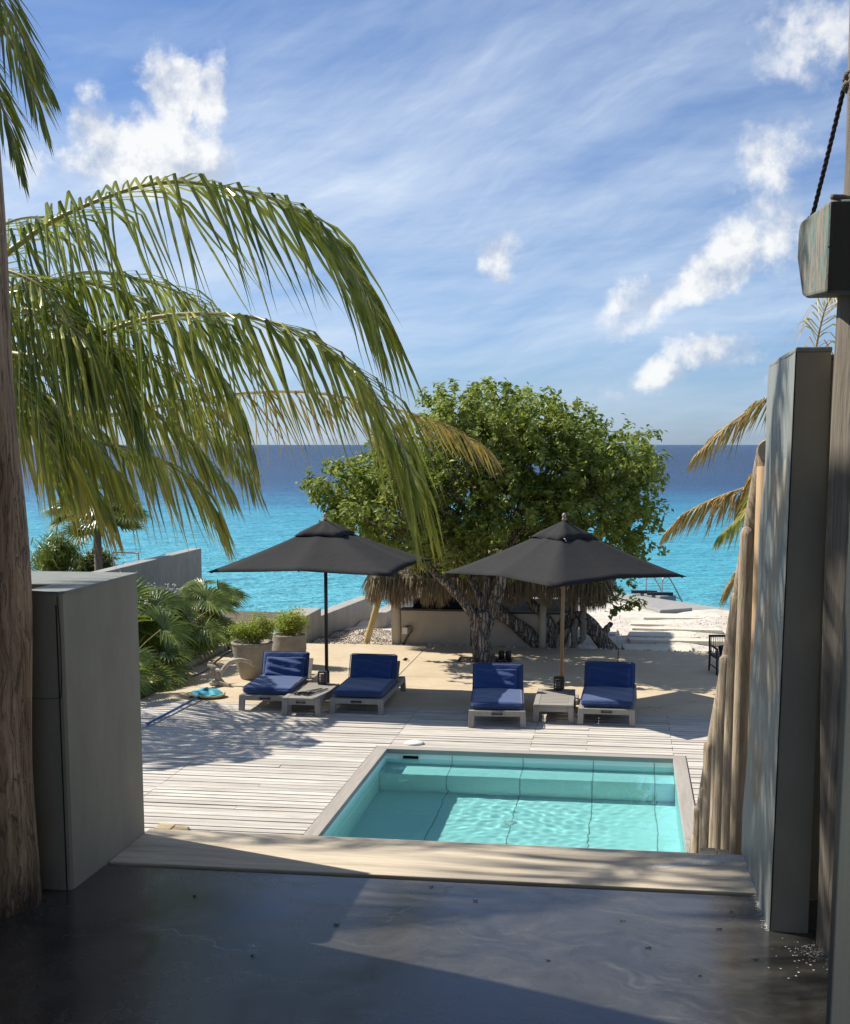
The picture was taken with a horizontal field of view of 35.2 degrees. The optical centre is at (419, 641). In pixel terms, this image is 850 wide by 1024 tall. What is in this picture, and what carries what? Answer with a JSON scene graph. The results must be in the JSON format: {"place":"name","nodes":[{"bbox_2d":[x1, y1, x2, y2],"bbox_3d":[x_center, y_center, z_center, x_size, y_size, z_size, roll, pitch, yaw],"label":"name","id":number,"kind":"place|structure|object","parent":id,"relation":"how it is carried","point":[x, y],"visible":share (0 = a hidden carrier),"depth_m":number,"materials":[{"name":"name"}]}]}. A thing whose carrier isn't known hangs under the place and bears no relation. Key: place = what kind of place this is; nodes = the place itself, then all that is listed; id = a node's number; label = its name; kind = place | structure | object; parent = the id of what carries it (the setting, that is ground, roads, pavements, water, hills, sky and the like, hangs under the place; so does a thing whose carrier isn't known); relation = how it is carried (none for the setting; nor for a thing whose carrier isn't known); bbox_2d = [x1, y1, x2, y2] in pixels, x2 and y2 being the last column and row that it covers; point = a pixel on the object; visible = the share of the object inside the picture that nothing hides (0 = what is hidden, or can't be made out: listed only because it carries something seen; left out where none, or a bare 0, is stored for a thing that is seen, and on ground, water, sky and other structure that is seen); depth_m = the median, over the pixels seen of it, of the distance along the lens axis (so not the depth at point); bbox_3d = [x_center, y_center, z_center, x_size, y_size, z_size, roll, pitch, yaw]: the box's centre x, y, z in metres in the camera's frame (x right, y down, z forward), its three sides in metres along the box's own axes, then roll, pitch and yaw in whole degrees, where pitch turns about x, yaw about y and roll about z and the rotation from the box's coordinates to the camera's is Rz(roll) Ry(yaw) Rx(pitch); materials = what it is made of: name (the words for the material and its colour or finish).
{"place":"outdoors","nodes":[
{"label":"outdoors","id":0,"kind":"place"},
{"bbox_2d":[147,611,282,667],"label":"garden ground","id":1,"kind":"structure","parent":0,"point":[245,614],"depth_m":30.79,"materials":[{"name":"stone"}]},
{"bbox_2d":[30,524,87,571],"bbox_3d":[-7.717,-1.563,28.732,1.553,2.052,1.916,8,11,43],"label":"shrub","id":2,"kind":"object","parent":1,"relation":"on","point":[53,555],"visible":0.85,"depth_m":28.33,"materials":[{"name":"green plant"}]},
{"bbox_2d":[17,387,127,460],"bbox_3d":[-6.496,-1.185,18.598,4.827,4.746,4.883,1,8,9],"label":"coconut palm","id":3,"kind":"object","parent":1,"relation":"on","point":[48,398],"visible":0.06,"depth_m":18.64,"materials":[{"name":"green plant"}]},
{"bbox_2d":[68,546,123,571],"bbox_3d":[-6.843,-1.211,27.998,1.179,1.665,1.184,7,11,41],"label":"shrub","id":4,"kind":"object","parent":1,"relation":"on","point":[83,564],"visible":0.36,"depth_m":27.83,"materials":[{"name":"green plant"}]},
{"bbox_2d":[41,483,153,570],"bbox_3d":[-6.303,-1.594,26.445,2.125,3.068,2.193,-4,9,-25],"label":"fan palm","id":5,"kind":"object","parent":1,"relation":"on","point":[98,565],"visible":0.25,"depth_m":25.86,"materials":[{"name":"green plant"}]},
{"bbox_2d":[112,551,139,565],"bbox_3d":[-6.003,-1.584,27.485,0.595,0.545,0.032,1,8,9],"label":"pipe rail","id":6,"kind":"object","parent":1,"relation":"on","point":[125,552],"visible":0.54,"depth_m":27.43,"materials":[{"name":"metal"}]},
{"bbox_2d":[92,548,201,624],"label":"garden wall","id":7,"kind":"structure","parent":1,"relation":"on","point":[179,569],"depth_m":26.08,"materials":[{"name":"grey concrete"}]},
{"bbox_2d":[139,649,155,698],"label":"fan palm","id":8,"kind":"object","parent":1,"relation":"on","point":[144,688],"visible":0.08,"depth_m":19.24,"materials":[{"name":"green plant"}]},
{"bbox_2d":[120,570,203,651],"bbox_3d":[-4.673,-0.261,21.815,2.394,1.778,2.612,1,8,9],"label":"fan palm","id":9,"kind":"object","parent":1,"relation":"on","point":[171,601],"visible":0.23,"depth_m":21.52,"materials":[{"name":"green plant"}]},
{"bbox_2d":[139,583,178,604],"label":"flower stalks","id":10,"kind":"object","parent":9,"relation":"attached to","point":[161,588],"visible":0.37,"depth_m":22.50,"materials":[{"name":"white plant"}]},
{"bbox_2d":[138,603,199,694],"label":"fan palm","id":11,"kind":"object","parent":1,"relation":"on","point":[170,666],"visible":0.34,"depth_m":20.40,"materials":[{"name":"green plant"}]},
{"bbox_2d":[140,582,241,661],"bbox_3d":[-3.927,-0.269,22.840,2.142,1.498,2.022,1,8,9],"label":"fan palm","id":12,"kind":"object","parent":1,"relation":"on","point":[211,634],"visible":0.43,"depth_m":22.37,"materials":[{"name":"green plant"}]},
{"bbox_2d":[177,577,252,628],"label":"fan palm","id":13,"kind":"object","parent":1,"relation":"on","point":[237,594],"visible":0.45,"depth_m":24.16,"materials":[{"name":"green plant"}]},
{"bbox_2d":[21,445,757,630],"bbox_3d":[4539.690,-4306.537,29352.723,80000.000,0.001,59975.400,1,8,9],"label":"sea","id":14,"kind":"structure","parent":0,"point":[705,570],"depth_m":90.58,"materials":[{"name":"liquid"}]},
{"bbox_2d":[543,592,729,610],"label":"sea wall","id":15,"kind":"structure","parent":14,"relation":"in","point":[691,605],"depth_m":35.52,"materials":[{"name":"grey concrete"}]},
{"bbox_2d":[635,593,691,613],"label":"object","id":16,"kind":"structure","parent":14,"relation":"in","point":[671,607],"depth_m":33.72,"materials":[{"name":"white fabric"}]},
{"bbox_2d":[631,577,682,601],"bbox_3d":[6.744,-1.138,36.756,1.700,1.389,0.940,-3,9,-17],"label":"sea ladder","id":17,"kind":"object","parent":16,"relation":"on","point":[650,592],"visible":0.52,"depth_m":36.55,"materials":[{"name":"metal"}]},
{"bbox_2d":[0,865,828,1023],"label":"floor","id":18,"kind":"structure","parent":0,"point":[105,944],"depth_m":4.11,"materials":[{"name":"concrete"}]},
{"bbox_2d":[0,150,41,918],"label":"log post","id":19,"kind":"object","parent":18,"relation":"on","point":[20,883],"visible":0.98,"depth_m":4.40,"materials":[{"name":"brown wood"}]},
{"bbox_2d":[31,571,144,889],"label":"parapet wall","id":20,"kind":"structure","parent":18,"relation":"on","point":[87,751],"depth_m":4.81,"materials":[{"name":"grey paint"}]},
{"bbox_2d":[193,886,758,975],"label":"leaf bits","id":21,"kind":"object","parent":18,"relation":"on","point":[548,959],"visible":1,"depth_m":4.33,"materials":[{"name":"plant"}]},
{"bbox_2d":[737,857,828,978],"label":"lime crumbs","id":22,"kind":"object","parent":18,"relation":"on","point":[756,901],"visible":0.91,"depth_m":4.43,"materials":[{"name":"white stone"}]},
{"bbox_2d":[742,347,833,932],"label":"plaster pier","id":23,"kind":"structure","parent":18,"relation":"on","point":[780,827],"depth_m":4.26,"materials":[{"name":"grey paint"}]},
{"bbox_2d":[816,9,849,956],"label":"log post","id":24,"kind":"object","parent":18,"relation":"on","point":[836,547],"visible":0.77,"depth_m":3.96,"materials":[{"name":"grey wood"}]},
{"bbox_2d":[798,70,849,297],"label":"timber block","id":25,"kind":"structure","parent":24,"relation":"attached to","point":[824,250],"depth_m":3.76,"materials":[{"name":"wood"}]},
{"bbox_2d":[826,514,849,1023],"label":"door leaf","id":26,"kind":"object","parent":18,"relation":"on","point":[838,1001],"visible":1,"depth_m":2.88,"materials":[{"name":"paint"}]},
{"bbox_2d":[0,0,849,444],"label":"sky","id":27,"kind":"structure","parent":0,"point":[603,203],"materials":[{"name":"blue"}]},
{"bbox_2d":[141,700,710,834],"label":"deck","id":28,"kind":"structure","parent":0,"point":[250,768],"depth_m":16.24,"materials":[{"name":"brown wood"}]},
{"bbox_2d":[141,687,225,727],"bbox_3d":[-3.229,0.863,18.354,0.572,0.135,2.476,1,8,9],"label":"pool net","id":29,"kind":"object","parent":28,"relation":"on","point":[203,692],"visible":1,"depth_m":19.16,"materials":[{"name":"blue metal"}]},
{"bbox_2d":[281,682,338,716],"bbox_3d":[-1.492,0.793,18.527,0.547,0.245,1.201,1,8,10],"label":"side table","id":30,"kind":"object","parent":28,"relation":"on","point":[317,699],"visible":0.93,"depth_m":18.07,"materials":[{"name":"grey wood"}]},
{"bbox_2d":[293,688,322,694],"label":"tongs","id":31,"kind":"object","parent":30,"relation":"on","point":[299,693],"visible":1,"depth_m":18.29,"materials":[{"name":"metal"}]},
{"bbox_2d":[302,688,327,695],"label":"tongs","id":32,"kind":"object","parent":30,"relation":"on","point":[308,693],"visible":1,"depth_m":18.23,"materials":[{"name":"metal"}]},
{"bbox_2d":[318,670,326,684],"bbox_3d":[-1.374,0.507,18.999,0.120,0.182,0.120,0,8,3],"label":"lantern","id":33,"kind":"object","parent":30,"relation":"on","point":[322,679],"visible":1,"depth_m":18.96,"materials":[{"name":"black paint"}]},
{"bbox_2d":[404,740,423,745],"bbox_3d":[-0.065,1.226,16.325,0.240,0.022,0.240,1,8,9],"label":"skimmer lid","id":34,"kind":"object","parent":28,"relation":"on","point":[413,742],"visible":1,"depth_m":16.28,"materials":[{"name":"white plastic"}]},
{"bbox_2d":[468,663,525,727],"bbox_3d":[1.058,0.658,18.112,0.747,0.633,1.910,1,8,4],"label":"sun lounger","id":35,"kind":"object","parent":28,"relation":"on","point":[497,689],"visible":1,"depth_m":17.98,"materials":[{"name":"blue fabric"}]},
{"bbox_2d":[303,746,694,852],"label":"swimming pool","id":36,"kind":"structure","parent":28,"relation":"in","point":[327,819],"depth_m":15.57,"materials":[{"name":"paint"}]},
{"bbox_2d":[326,758,685,851],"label":"pool water","id":37,"kind":"structure","parent":36,"relation":"in","point":[585,806],"depth_m":13.90,"materials":[{"name":"teal liquid"}]},
{"bbox_2d":[532,688,575,723],"bbox_3d":[1.827,0.860,18.075,0.547,0.245,1.180,1,8,8],"label":"side table","id":38,"kind":"object","parent":28,"relation":"on","point":[551,700],"visible":1,"depth_m":17.65,"materials":[{"name":"grey wood"}]},
{"bbox_2d":[554,676,562,690],"bbox_3d":[1.918,0.576,18.530,0.120,0.182,0.120,0,8,3],"label":"lantern","id":39,"kind":"object","parent":38,"relation":"on","point":[558,686],"visible":1,"depth_m":18.48,"materials":[{"name":"black paint"}]},
{"bbox_2d":[577,661,636,726],"bbox_3d":[2.574,0.641,18.226,0.747,0.633,1.910,1,8,10],"label":"sun lounger","id":40,"kind":"object","parent":28,"relation":"on","point":[609,688],"visible":1,"depth_m":18.12,"materials":[{"name":"blue fabric"}]},
{"bbox_2d":[140,643,718,716],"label":"terrace","id":41,"kind":"structure","parent":0,"point":[675,683],"depth_m":21.14,"materials":[{"name":"sand"}]},
{"bbox_2d":[140,650,231,698],"bbox_3d":[-3.685,0.593,20.646,0.242,0.017,6.101,1,8,9],"label":"cable","id":42,"kind":"object","parent":41,"relation":"on","point":[195,675],"visible":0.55,"depth_m":21.36,"materials":[{"name":"black paint"}]},
{"bbox_2d":[207,658,253,686],"bbox_3d":[-2.856,0.478,20.208,0.727,0.445,0.250,0,8,2],"label":"driftwood","id":43,"kind":"object","parent":41,"relation":"on","point":[217,673],"visible":1,"depth_m":20.24,"materials":[{"name":"grey wood"}]},
{"bbox_2d":[226,611,279,679],"bbox_3d":[-2.596,0.025,20.794,0.913,1.106,0.691,1,8,9],"label":"potted shrub","id":44,"kind":"object","parent":41,"relation":"on","point":[252,646],"visible":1,"depth_m":20.66,"materials":[{"name":"green plant"}]},
{"bbox_2d":[238,651,317,711],"bbox_3d":[-1.982,0.503,19.166,0.747,0.633,1.910,1,8,8],"label":"sun lounger","id":45,"kind":"object","parent":41,"relation":"on","point":[283,674],"visible":0.95,"depth_m":19.19,"materials":[{"name":"blue fabric"}]},
{"bbox_2d":[270,604,311,650],"bbox_3d":[-2.110,-0.103,22.029,0.746,1.000,0.645,1,8,9],"label":"potted shrub","id":46,"kind":"object","parent":41,"relation":"on","point":[290,639],"visible":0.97,"depth_m":21.89,"materials":[{"name":"green plant"}]},
{"bbox_2d":[207,512,431,696],"bbox_3d":[-1.347,-0.540,19.352,2.600,2.642,2.600,2,9,13],"label":"market umbrella","id":47,"kind":"object","parent":41,"relation":"on","point":[325,546],"visible":0.97,"depth_m":18.55,"materials":[{"name":"black fabric"}]},
{"bbox_2d":[329,653,405,715],"bbox_3d":[-0.708,0.539,18.923,0.747,0.633,1.910,1,8,9],"label":"sun lounger","id":48,"kind":"object","parent":41,"relation":"on","point":[376,679],"visible":1,"depth_m":18.86,"materials":[{"name":"blue fabric"}]},
{"bbox_2d":[295,375,673,662],"bbox_3d":[1.112,-1.970,22.899,6.375,5.024,4.591,1,8,9],"label":"gnarled tree","id":49,"kind":"object","parent":41,"relation":"on","point":[574,489],"visible":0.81,"depth_m":21.80,"materials":[{"name":"green plant"}]},
{"bbox_2d":[457,657,512,662],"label":"pit litter","id":50,"kind":"object","parent":41,"relation":"on","point":[468,659],"visible":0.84,"depth_m":22.59,"materials":[{"name":"brown plant"}]},
{"bbox_2d":[498,646,504,660],"bbox_3d":[1.404,0.192,22.737,0.099,0.251,0.184,3,9,21],"label":"garden spotlight","id":51,"kind":"object","parent":41,"relation":"on","point":[501,655],"visible":0.98,"depth_m":22.66,"materials":[{"name":"black paint"}]},
{"bbox_2d":[505,646,514,660],"bbox_3d":[1.536,0.199,22.687,0.184,0.251,0.099,-7,11,-40],"label":"garden spotlight","id":52,"kind":"object","parent":41,"relation":"on","point":[508,655],"visible":1,"depth_m":22.63,"materials":[{"name":"black paint"}]},
{"bbox_2d":[315,642,718,651],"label":"sand crumbs","id":53,"kind":"object","parent":41,"relation":"on","point":[507,646],"visible":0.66,"depth_m":24.17,"materials":[{"name":"beige sand"}]},
{"bbox_2d":[538,600,546,647],"bbox_3d":[2.204,-0.315,23.989,0.143,1.052,0.140,1,8,9],"label":"short post","id":54,"kind":"object","parent":41,"relation":"on","point":[542,628],"visible":0.61,"depth_m":23.94,"materials":[{"name":"grey wood"}]},
{"bbox_2d":[479,556,646,649],"bbox_3d":[2.557,-0.689,23.855,2.993,2.096,1.205,1,8,9],"label":"twisted tree","id":55,"kind":"object","parent":41,"relation":"on","point":[597,633],"visible":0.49,"depth_m":23.92,"materials":[{"name":"grey plant"}]},
{"bbox_2d":[570,607,586,644],"bbox_3d":[2.829,-0.288,23.770,0.296,0.718,0.148,1,8,9],"label":"hanging bundle","id":56,"kind":"object","parent":55,"relation":"hanging from","point":[582,630],"visible":0.98,"depth_m":23.75,"materials":[{"name":"grey wicker"}]},
{"bbox_2d":[444,513,685,704],"bbox_3d":[2.013,-0.475,18.842,2.400,2.662,2.400,-6,10,-35],"label":"market umbrella","id":57,"kind":"object","parent":41,"relation":"on","point":[563,553],"visible":0.98,"depth_m":18.25,"materials":[{"name":"black fabric"}]},
{"bbox_2d":[708,635,724,674],"bbox_3d":[4.907,0.205,21.370,0.500,0.584,0.514,0,8,-3],"label":"armchair","id":58,"kind":"object","parent":41,"relation":"on","point":[716,656],"visible":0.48,"depth_m":21.53,"materials":[{"name":"black wood"}]},
{"bbox_2d":[718,645,723,655],"bbox_3d":[4.922,0.165,21.265,0.328,0.113,0.290,0,43,-3],"label":"cushion","id":59,"kind":"object","parent":58,"relation":"on","point":[720,647],"visible":0.2,"depth_m":21.27,"materials":[{"name":"fabric"}]},
{"bbox_2d":[659,298,836,609],"bbox_3d":[5.291,-1.528,17.102,3.269,5.882,3.154,-4,9,-27],"label":"coconut palm","id":60,"kind":"object","parent":41,"relation":"on","point":[738,506],"visible":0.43,"depth_m":17.21,"materials":[{"name":"green plant"}]},
{"bbox_2d":[313,597,728,651],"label":"beach","id":61,"kind":"structure","parent":0,"point":[600,617],"depth_m":29.06,"materials":[{"name":"beige sand"}]},
{"bbox_2d":[321,596,372,638],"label":"retaining wall","id":62,"kind":"structure","parent":61,"relation":"on","point":[354,612],"depth_m":28.36,"materials":[{"name":"grey concrete"}]},
{"bbox_2d":[363,599,381,643],"bbox_3d":[-0.836,-0.460,24.565,0.482,1.303,0.126,0,8,-2],"label":"cane prop","id":63,"kind":"object","parent":61,"relation":"on","point":[371,625],"visible":0.61,"depth_m":24.54,"materials":[{"name":"beige wood"}]},
{"bbox_2d":[374,594,419,627],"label":"retaining wall","id":64,"kind":"structure","parent":61,"relation":"on","point":[383,619],"depth_m":28.22,"materials":[{"name":"grey concrete"}]},
{"bbox_2d":[359,532,618,648],"bbox_3d":[1.441,-0.749,25.717,4.745,3.006,4.604,1,8,9],"label":"thatched shelter","id":65,"kind":"object","parent":61,"relation":"on","point":[424,625],"visible":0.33,"depth_m":23.98,"materials":[{"name":"beige paint"}]},
{"bbox_2d":[413,599,560,627],"bbox_3d":[1.443,-0.569,25.818,3.100,0.220,2.900,1,8,9],"label":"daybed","id":66,"kind":"object","parent":65,"relation":"in","point":[524,607],"visible":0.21,"depth_m":25.80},
{"bbox_2d":[413,598,445,607],"bbox_3d":[0.183,-0.691,24.757,0.598,0.173,0.482,5,17,-4],"label":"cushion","id":67,"kind":"object","parent":66,"relation":"on","point":[418,603],"visible":0.38,"depth_m":24.54,"materials":[{"name":"black fabric"}]},
{"bbox_2d":[447,597,478,609],"bbox_3d":[0.820,-0.658,24.727,0.598,0.176,0.482,31,46,-7],"label":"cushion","id":68,"kind":"object","parent":66,"relation":"on","point":[454,604],"visible":0.19,"depth_m":24.56,"materials":[{"name":"black fabric"}]},
{"bbox_2d":[313,614,727,651],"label":"dry leaf litter","id":69,"kind":"object","parent":61,"relation":"on","point":[334,637],"visible":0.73,"depth_m":26.18,"materials":[{"name":"brown plant"}]},
{"bbox_2d":[579,613,723,650],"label":"stepping path","id":70,"kind":"structure","parent":61,"relation":"on","point":[644,638],"depth_m":26.89,"materials":[{"name":"stone"}]},
{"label":"lower ground","id":71,"kind":"structure","parent":0,"visible":0},
{"bbox_2d":[0,0,61,201],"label":"coconut palm","id":72,"kind":"object","parent":71,"relation":"on","point":[31,64],"visible":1,"depth_m":6.49,"materials":[{"name":"green plant"}]},
{"bbox_2d":[141,643,228,693],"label":"kerb","id":73,"kind":"structure","parent":71,"relation":"on","point":[198,662],"depth_m":22.74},
{"bbox_2d":[6,173,503,582],"bbox_3d":[-2.720,-0.657,10.961,6.452,6.128,7.479,1,8,9],"label":"coconut palm","id":74,"kind":"object","parent":71,"relation":"on","point":[76,342],"visible":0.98,"depth_m":9.01,"materials":[{"name":"green plant"}]},
{"bbox_2d":[689,439,765,854],"bbox_3d":[1.601,1.034,7.154,0.166,4.175,3.864,1,8,9],"label":"pole fence","id":75,"kind":"object","parent":71,"relation":"on","point":[718,812],"visible":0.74,"depth_m":5.63,"materials":[{"name":"brown wood"}]},
{"bbox_3d":[0.274,1.670,6.934,2.260,2.080,3.035,1,8,9],"label":"staircase","id":76,"kind":"object","parent":71,"relation":"on","visible":0},
{"bbox_2d":[154,824,190,829],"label":"beam end","id":77,"kind":"structure","parent":76,"relation":"on","point":[170,826],"depth_m":5.50,"materials":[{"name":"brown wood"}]},
{"bbox_2d":[700,847,731,854],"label":"beam end","id":78,"kind":"structure","parent":76,"relation":"on","point":[710,850],"depth_m":5.17,"materials":[{"name":"grey wood"}]},
{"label":"ground","id":79,"kind":"structure","parent":0,"visible":0},
{"bbox_2d":[285,608,320,642],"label":"retaining wall","id":80,"kind":"structure","parent":79,"relation":"on","point":[314,614],"depth_m":25.27,"materials":[{"name":"grey concrete"}]},
{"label":"floor edge","id":81,"kind":"structure","parent":0,"visible":0},
{"bbox_2d":[109,829,756,896],"bbox_3d":[0.040,0.879,5.071,2.368,0.126,0.442,1,8,9],"label":"threshold","id":82,"kind":"object","parent":81,"relation":"on","point":[548,866],"visible":0.61,"depth_m":5.02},
{"bbox_2d":[649,854,744,868],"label":"drifted sand","id":83,"kind":"structure","parent":82,"relation":"on","point":[717,858],"depth_m":5.02,"materials":[{"name":"beige sand"}]}
]}

